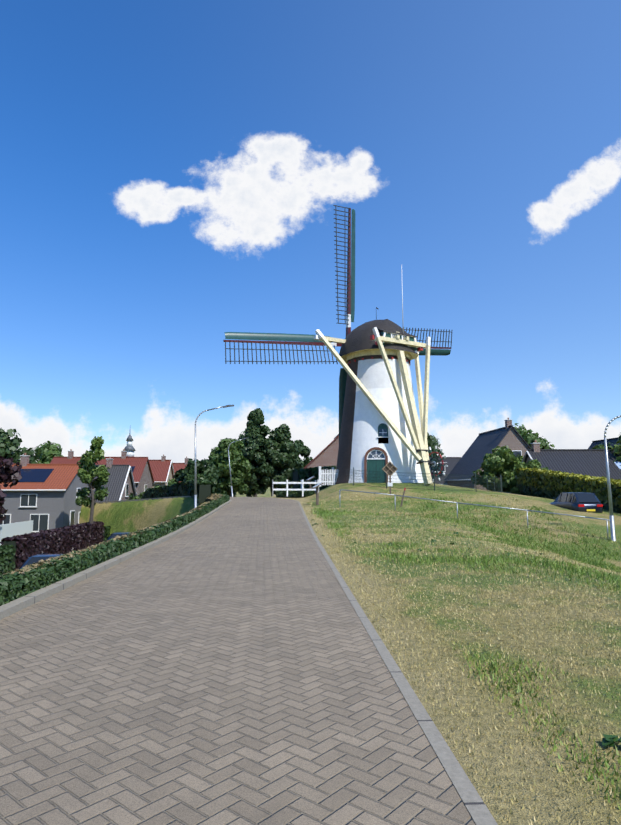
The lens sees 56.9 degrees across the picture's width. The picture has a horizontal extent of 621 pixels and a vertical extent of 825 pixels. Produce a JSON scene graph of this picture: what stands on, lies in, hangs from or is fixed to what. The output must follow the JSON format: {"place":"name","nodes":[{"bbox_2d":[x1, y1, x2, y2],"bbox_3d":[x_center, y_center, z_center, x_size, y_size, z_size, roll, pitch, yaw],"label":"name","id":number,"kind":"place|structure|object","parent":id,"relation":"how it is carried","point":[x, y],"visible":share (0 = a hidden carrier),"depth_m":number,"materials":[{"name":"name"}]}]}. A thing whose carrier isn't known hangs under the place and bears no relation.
{"place":"outdoors","nodes":[
{"label":"outdoors","id":0,"kind":"place"},
{"bbox_2d":[50,449,154,494],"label":"red house","id":1,"kind":"structure","parent":0,"point":[142,474],"depth_m":75.86,"materials":[{"name":"red tile"}]},
{"bbox_2d":[124,433,135,456],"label":"church spire","id":2,"kind":"structure","parent":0,"point":[129,448],"depth_m":147.28,"materials":[{"name":"grey metal"}]},
{"bbox_2d":[149,455,174,487],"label":"house","id":3,"kind":"structure","parent":0,"point":[162,469],"depth_m":88.43,"materials":[{"name":"tile"}]},
{"bbox_2d":[173,457,187,481],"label":"white house","id":4,"kind":"structure","parent":0,"point":[177,466],"depth_m":102.47,"materials":[{"name":"red tile"}]},
{"bbox_2d":[0,497,475,824],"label":"road","id":5,"kind":"structure","parent":0,"point":[225,665],"depth_m":4.19,"materials":[{"name":"grey brick"}]},
{"bbox_2d":[0,0,620,462],"label":"sky","id":6,"kind":"structure","parent":0,"point":[173,173],"materials":[{"name":"blue"}]},
{"bbox_2d":[79,483,620,824],"bbox_3d":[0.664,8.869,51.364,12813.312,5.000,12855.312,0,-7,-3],"label":"ground","id":7,"kind":"structure","parent":0,"point":[130,516],"depth_m":5.96,"materials":[{"name":"green plant"}]},
{"bbox_2d":[0,544,15,575],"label":"green hedge","id":8,"kind":"object","parent":7,"relation":"on","point":[5,565],"depth_m":31.26,"materials":[{"name":"green plant"}]},
{"bbox_2d":[0,456,21,522],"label":"purple tree","id":9,"kind":"object","parent":7,"relation":"on","point":[9,473],"visible":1,"depth_m":40.70,"materials":[{"name":"purple plant"}]},
{"bbox_2d":[0,520,32,545],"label":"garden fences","id":10,"kind":"object","parent":7,"relation":"on","point":[13,529],"visible":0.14,"depth_m":43.65,"materials":[{"name":"grey"}]},
{"bbox_2d":[0,427,38,463],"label":"tree","id":11,"kind":"object","parent":7,"relation":"on","point":[9,447],"visible":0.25,"depth_m":66.97,"materials":[{"name":"green plant"}]},
{"bbox_2d":[0,453,93,532],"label":"grey house","id":12,"kind":"structure","parent":7,"relation":"on","point":[43,496],"depth_m":49.49,"materials":[{"name":"brick"}]},
{"bbox_2d":[31,441,63,463],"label":"tree","id":13,"kind":"object","parent":7,"relation":"on","point":[48,451],"depth_m":106.98,"materials":[{"name":"green plant"}]},
{"bbox_2d":[0,521,103,570],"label":"purple hedge","id":14,"kind":"object","parent":7,"relation":"on","point":[44,541],"depth_m":38.08,"materials":[{"name":"purple plant"}]},
{"bbox_2d":[75,436,109,523],"bbox_3d":[-17.756,6.436,46.219,2.624,9.145,2.994,0,-7,-3],"label":"young tree","id":15,"kind":"object","parent":7,"relation":"on","point":[88,459],"depth_m":46.23,"materials":[{"name":"green plant"}]},
{"bbox_2d":[103,525,110,540],"bbox_3d":[-18.339,11.786,59.446,1.262,1.619,21.820,0,-7,-3],"label":"garden hedge","id":16,"kind":"object","parent":7,"relation":"on","point":[107,528],"depth_m":49.05,"materials":[{"name":"green plant"}]},
{"bbox_2d":[90,457,136,501],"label":"brick house","id":17,"kind":"structure","parent":7,"relation":"on","point":[120,485],"depth_m":62.78,"materials":[{"name":"grey tile"}]},
{"bbox_2d":[131,485,159,499],"bbox_3d":[-16.406,10.349,60.560,5.301,5.371,4.540,0,-7,-3],"label":"bush","id":18,"kind":"object","parent":7,"relation":"on","point":[140,495],"depth_m":60.67,"materials":[{"name":"green plant"}]},
{"bbox_2d":[167,479,176,489],"bbox_3d":[-11.621,7.613,52.025,3.699,4.288,4.673,0,-7,-3],"label":"bush","id":19,"kind":"object","parent":7,"relation":"on","point":[170,482],"visible":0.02,"depth_m":50.68,"materials":[{"name":"green plant"}]},
{"bbox_2d":[141,479,213,502],"bbox_3d":[-13.592,8.642,50.372,3.591,5.514,24.642,5,-9,-36],"label":"hedge","id":20,"kind":"object","parent":7,"relation":"on","point":[163,491],"depth_m":46.41,"materials":[{"name":"green plant"}]},
{"bbox_2d":[173,458,220,492],"bbox_3d":[-9.522,5.763,48.081,4.042,3.898,4.001,0,-7,-3],"label":"embankment tree","id":21,"kind":"object","parent":7,"relation":"on","point":[206,469],"depth_m":47.75,"materials":[{"name":"green plant"}]},
{"bbox_2d":[194,404,233,507],"bbox_3d":[-5.794,4.969,34.607,2.448,10.954,0.260,-1,-7,-3],"label":"lamp post","id":22,"kind":"object","parent":7,"relation":"on","point":[195,485],"visible":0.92,"depth_m":34.73,"materials":[{"name":"grey metal"}]},
{"bbox_2d":[208,447,228,492],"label":"tree","id":23,"kind":"object","parent":7,"relation":"on","point":[211,455],"depth_m":94.23,"materials":[{"name":"green plant"}]},
{"bbox_2d":[212,438,250,496],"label":"tree","id":24,"kind":"object","parent":7,"relation":"on","point":[240,466],"depth_m":77.72,"materials":[{"name":"green plant"}]},
{"bbox_2d":[228,438,246,496],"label":"lamp post","id":25,"kind":"object","parent":7,"relation":"on","point":[230,469],"visible":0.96,"depth_m":65.31,"materials":[{"name":"grey metal"}]},
{"bbox_2d":[0,496,497,824],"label":"kerbs","id":26,"kind":"structure","parent":7,"relation":"on","point":[478,810],"depth_m":5.59,"materials":[{"name":"concrete"}]},
{"bbox_2d":[235,431,269,494],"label":"tree","id":27,"kind":"object","parent":7,"relation":"on","point":[241,435],"depth_m":109.21,"materials":[{"name":"green plant"}]},
{"bbox_2d":[240,408,273,496],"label":"tree","id":28,"kind":"object","parent":7,"relation":"on","point":[257,432],"depth_m":86.41,"materials":[{"name":"green plant"}]},
{"bbox_2d":[265,424,298,493],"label":"tree","id":29,"kind":"object","parent":7,"relation":"on","point":[285,455],"depth_m":89.74,"materials":[{"name":"green plant"}]},
{"bbox_2d":[275,490,313,496],"bbox_3d":[-1.218,6.264,44.346,3.045,0.567,3.228,0,-7,-3],"label":"hedge island","id":30,"kind":"object","parent":7,"relation":"on","point":[296,493],"depth_m":42.86,"materials":[{"name":"green plant"}]},
{"bbox_2d":[284,439,312,488],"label":"tree","id":31,"kind":"object","parent":7,"relation":"on","point":[304,450],"visible":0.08,"depth_m":102.49,"materials":[{"name":"green plant"}]},
{"bbox_2d":[271,466,337,495],"bbox_3d":[-0.341,5.355,44.479,5.355,2.223,3.765,0,-7,-3],"label":"white fence","id":32,"kind":"object","parent":7,"relation":"on","point":[328,473],"visible":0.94,"depth_m":42.72,"materials":[{"name":"white wood"}]},
{"bbox_2d":[305,476,314,488],"bbox_3d":[-0.027,5.845,44.954,0.571,1.648,1.000,2,-7,-13],"label":"info lectern","id":33,"kind":"object","parent":7,"relation":"on","point":[309,479],"visible":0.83,"depth_m":44.87,"materials":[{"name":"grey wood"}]},
{"bbox_2d":[291,465,335,492],"bbox_3d":[0.632,6.479,52.672,4.496,3.273,2.704,2,-8,-16],"label":"hedge","id":34,"kind":"object","parent":7,"relation":"on","point":[302,472],"depth_m":51.56,"materials":[{"name":"green plant"}]},
{"bbox_2d":[311,483,322,504],"bbox_3d":[0.388,4.739,32.702,0.571,1.448,0.750,1,-7,-11],"label":"info lectern","id":35,"kind":"object","parent":7,"relation":"on","point":[317,492],"visible":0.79,"depth_m":32.57,"materials":[{"name":"grey wood"}]},
{"bbox_2d":[304,434,338,467],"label":"house behind mill","id":36,"kind":"structure","parent":7,"relation":"on","point":[327,455],"depth_m":66.02,"materials":[{"name":"red brick"}]},
{"bbox_2d":[223,205,451,484],"bbox_3d":[3.460,-4.939,48.404,17.690,24.057,14.780,-1,-7,10],"label":"windmill","id":37,"kind":"object","parent":7,"relation":"on","point":[379,427],"visible":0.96,"depth_m":42.39,"materials":[{"name":"paint"}]},
{"bbox_2d":[382,461,397,493],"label":"insect hotel","id":38,"kind":"structure","parent":7,"relation":"on","point":[389,468],"depth_m":34.58,"materials":[{"name":"brown wood"}]},
{"bbox_2d":[400,488,405,506],"bbox_3d":[4.917,4.553,30.514,0.075,1.120,0.075,14,-8,-1],"label":"marker post","id":39,"kind":"object","parent":7,"relation":"on","point":[402,497],"visible":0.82,"depth_m":30.48,"materials":[{"name":"brown wood"}]},
{"bbox_2d":[346,467,502,492],"bbox_3d":[9.744,4.901,41.505,14.458,2.097,7.707,3,-8,-24],"label":"fence","id":40,"kind":"object","parent":7,"relation":"on","point":[434,486],"visible":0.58,"depth_m":37.63,"materials":[{"name":"grey"}]},
{"bbox_2d":[311,519,620,747],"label":"weed leaves","id":41,"kind":"object","parent":7,"relation":"on","point":[608,740],"visible":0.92,"depth_m":3.45,"materials":[{"name":"green plant"}]},
{"bbox_2d":[314,527,620,587],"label":"grass","id":42,"kind":"structure","parent":7,"relation":"on","point":[583,567],"depth_m":12.59,"materials":[{"name":"green plant"}]},
{"bbox_2d":[339,489,609,538],"bbox_3d":[6.971,4.731,26.912,12.734,2.171,0.048,-4,-8,31],"label":"handrail","id":43,"kind":"object","parent":7,"relation":"on","point":[607,520],"visible":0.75,"depth_m":26.39,"materials":[{"name":"grey metal"}]},
{"bbox_2d":[444,418,531,490],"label":"house","id":44,"kind":"structure","parent":7,"relation":"on","point":[483,444],"depth_m":63.47,"materials":[{"name":"grey tile"}]},
{"bbox_2d":[471,446,522,491],"bbox_3d":[18.867,6.550,56.321,5.334,6.650,5.359,0,-7,-3],"label":"tree","id":45,"kind":"object","parent":7,"relation":"on","point":[494,463],"depth_m":55.64,"materials":[{"name":"green plant"}]},
{"bbox_2d":[511,459,548,493],"bbox_3d":[18.541,6.266,47.310,3.922,4.954,3.939,0,-7,-3],"label":"small tree","id":46,"kind":"object","parent":7,"relation":"on","point":[534,463],"visible":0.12,"depth_m":47.50,"materials":[{"name":"green plant"}]},
{"bbox_2d":[514,423,554,448],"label":"tree","id":47,"kind":"object","parent":7,"relation":"on","point":[529,438],"visible":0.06,"depth_m":88.20,"materials":[{"name":"green plant"}]},
{"bbox_2d":[515,440,620,484],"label":"house","id":48,"kind":"structure","parent":7,"relation":"on","point":[591,462],"depth_m":49.40,"materials":[{"name":"grey tile"}]},
{"bbox_2d":[516,467,620,513],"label":"hedge","id":49,"kind":"object","parent":7,"relation":"on","point":[565,484],"depth_m":39.58,"materials":[{"name":"green plant"}]},
{"bbox_2d":[588,437,619,448],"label":"house","id":50,"kind":"structure","parent":7,"relation":"on","point":[598,442],"depth_m":74.98,"materials":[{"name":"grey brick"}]},
{"bbox_2d":[592,432,620,465],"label":"tree","id":51,"kind":"object","parent":7,"relation":"on","point":[616,447],"visible":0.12,"depth_m":50.81,"materials":[{"name":"green plant"}]},
{"bbox_2d":[604,415,620,540],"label":"lamp post","id":52,"kind":"object","parent":7,"relation":"on","point":[612,527],"visible":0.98,"depth_m":23.53,"materials":[{"name":"grey metal"}]},
{"bbox_2d":[427,432,444,456],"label":"tree","id":53,"kind":"object","parent":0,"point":[432,442],"visible":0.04,"depth_m":83.78,"materials":[{"name":"green plant"}]},
{"bbox_2d":[429,457,460,484],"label":"house","id":54,"kind":"structure","parent":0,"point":[451,462],"depth_m":75.37,"materials":[{"name":"grey tile"}]},
{"bbox_2d":[301,490,620,559],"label":"grass","id":55,"kind":"structure","parent":0,"point":[492,531],"depth_m":25.68,"materials":[{"name":"green plant"}]},
{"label":"side roads","id":56,"kind":"structure","parent":0,"visible":0},
{"bbox_2d":[19,554,64,568],"bbox_3d":[-12.886,7.737,28.142,1.760,1.514,4.370,0,-7,-3],"label":"car","id":57,"kind":"object","parent":56,"relation":"on","point":[33,559],"visible":0.04,"depth_m":27.44,"materials":[{"name":"blue paint"}]},
{"bbox_2d":[0,493,229,605],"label":"road hedge","id":58,"kind":"object","parent":56,"relation":"on","point":[45,573],"depth_m":10.25,"materials":[{"name":"green plant"}]},
{"bbox_2d":[106,532,130,540],"bbox_3d":[-13.492,9.390,41.224,1.760,1.514,4.370,0,-7,-3],"label":"car","id":59,"kind":"object","parent":56,"relation":"on","point":[113,535],"visible":0.04,"depth_m":40.51,"materials":[{"name":"blue paint"}]},
{"bbox_2d":[549,492,602,512],"bbox_3d":[15.138,5.391,33.089,1.620,1.554,3.620,1,-7,-6],"label":"car","id":60,"kind":"object","parent":56,"relation":"on","point":[583,502],"visible":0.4,"depth_m":31.68,"materials":[{"name":"blue paint"}]}
]}

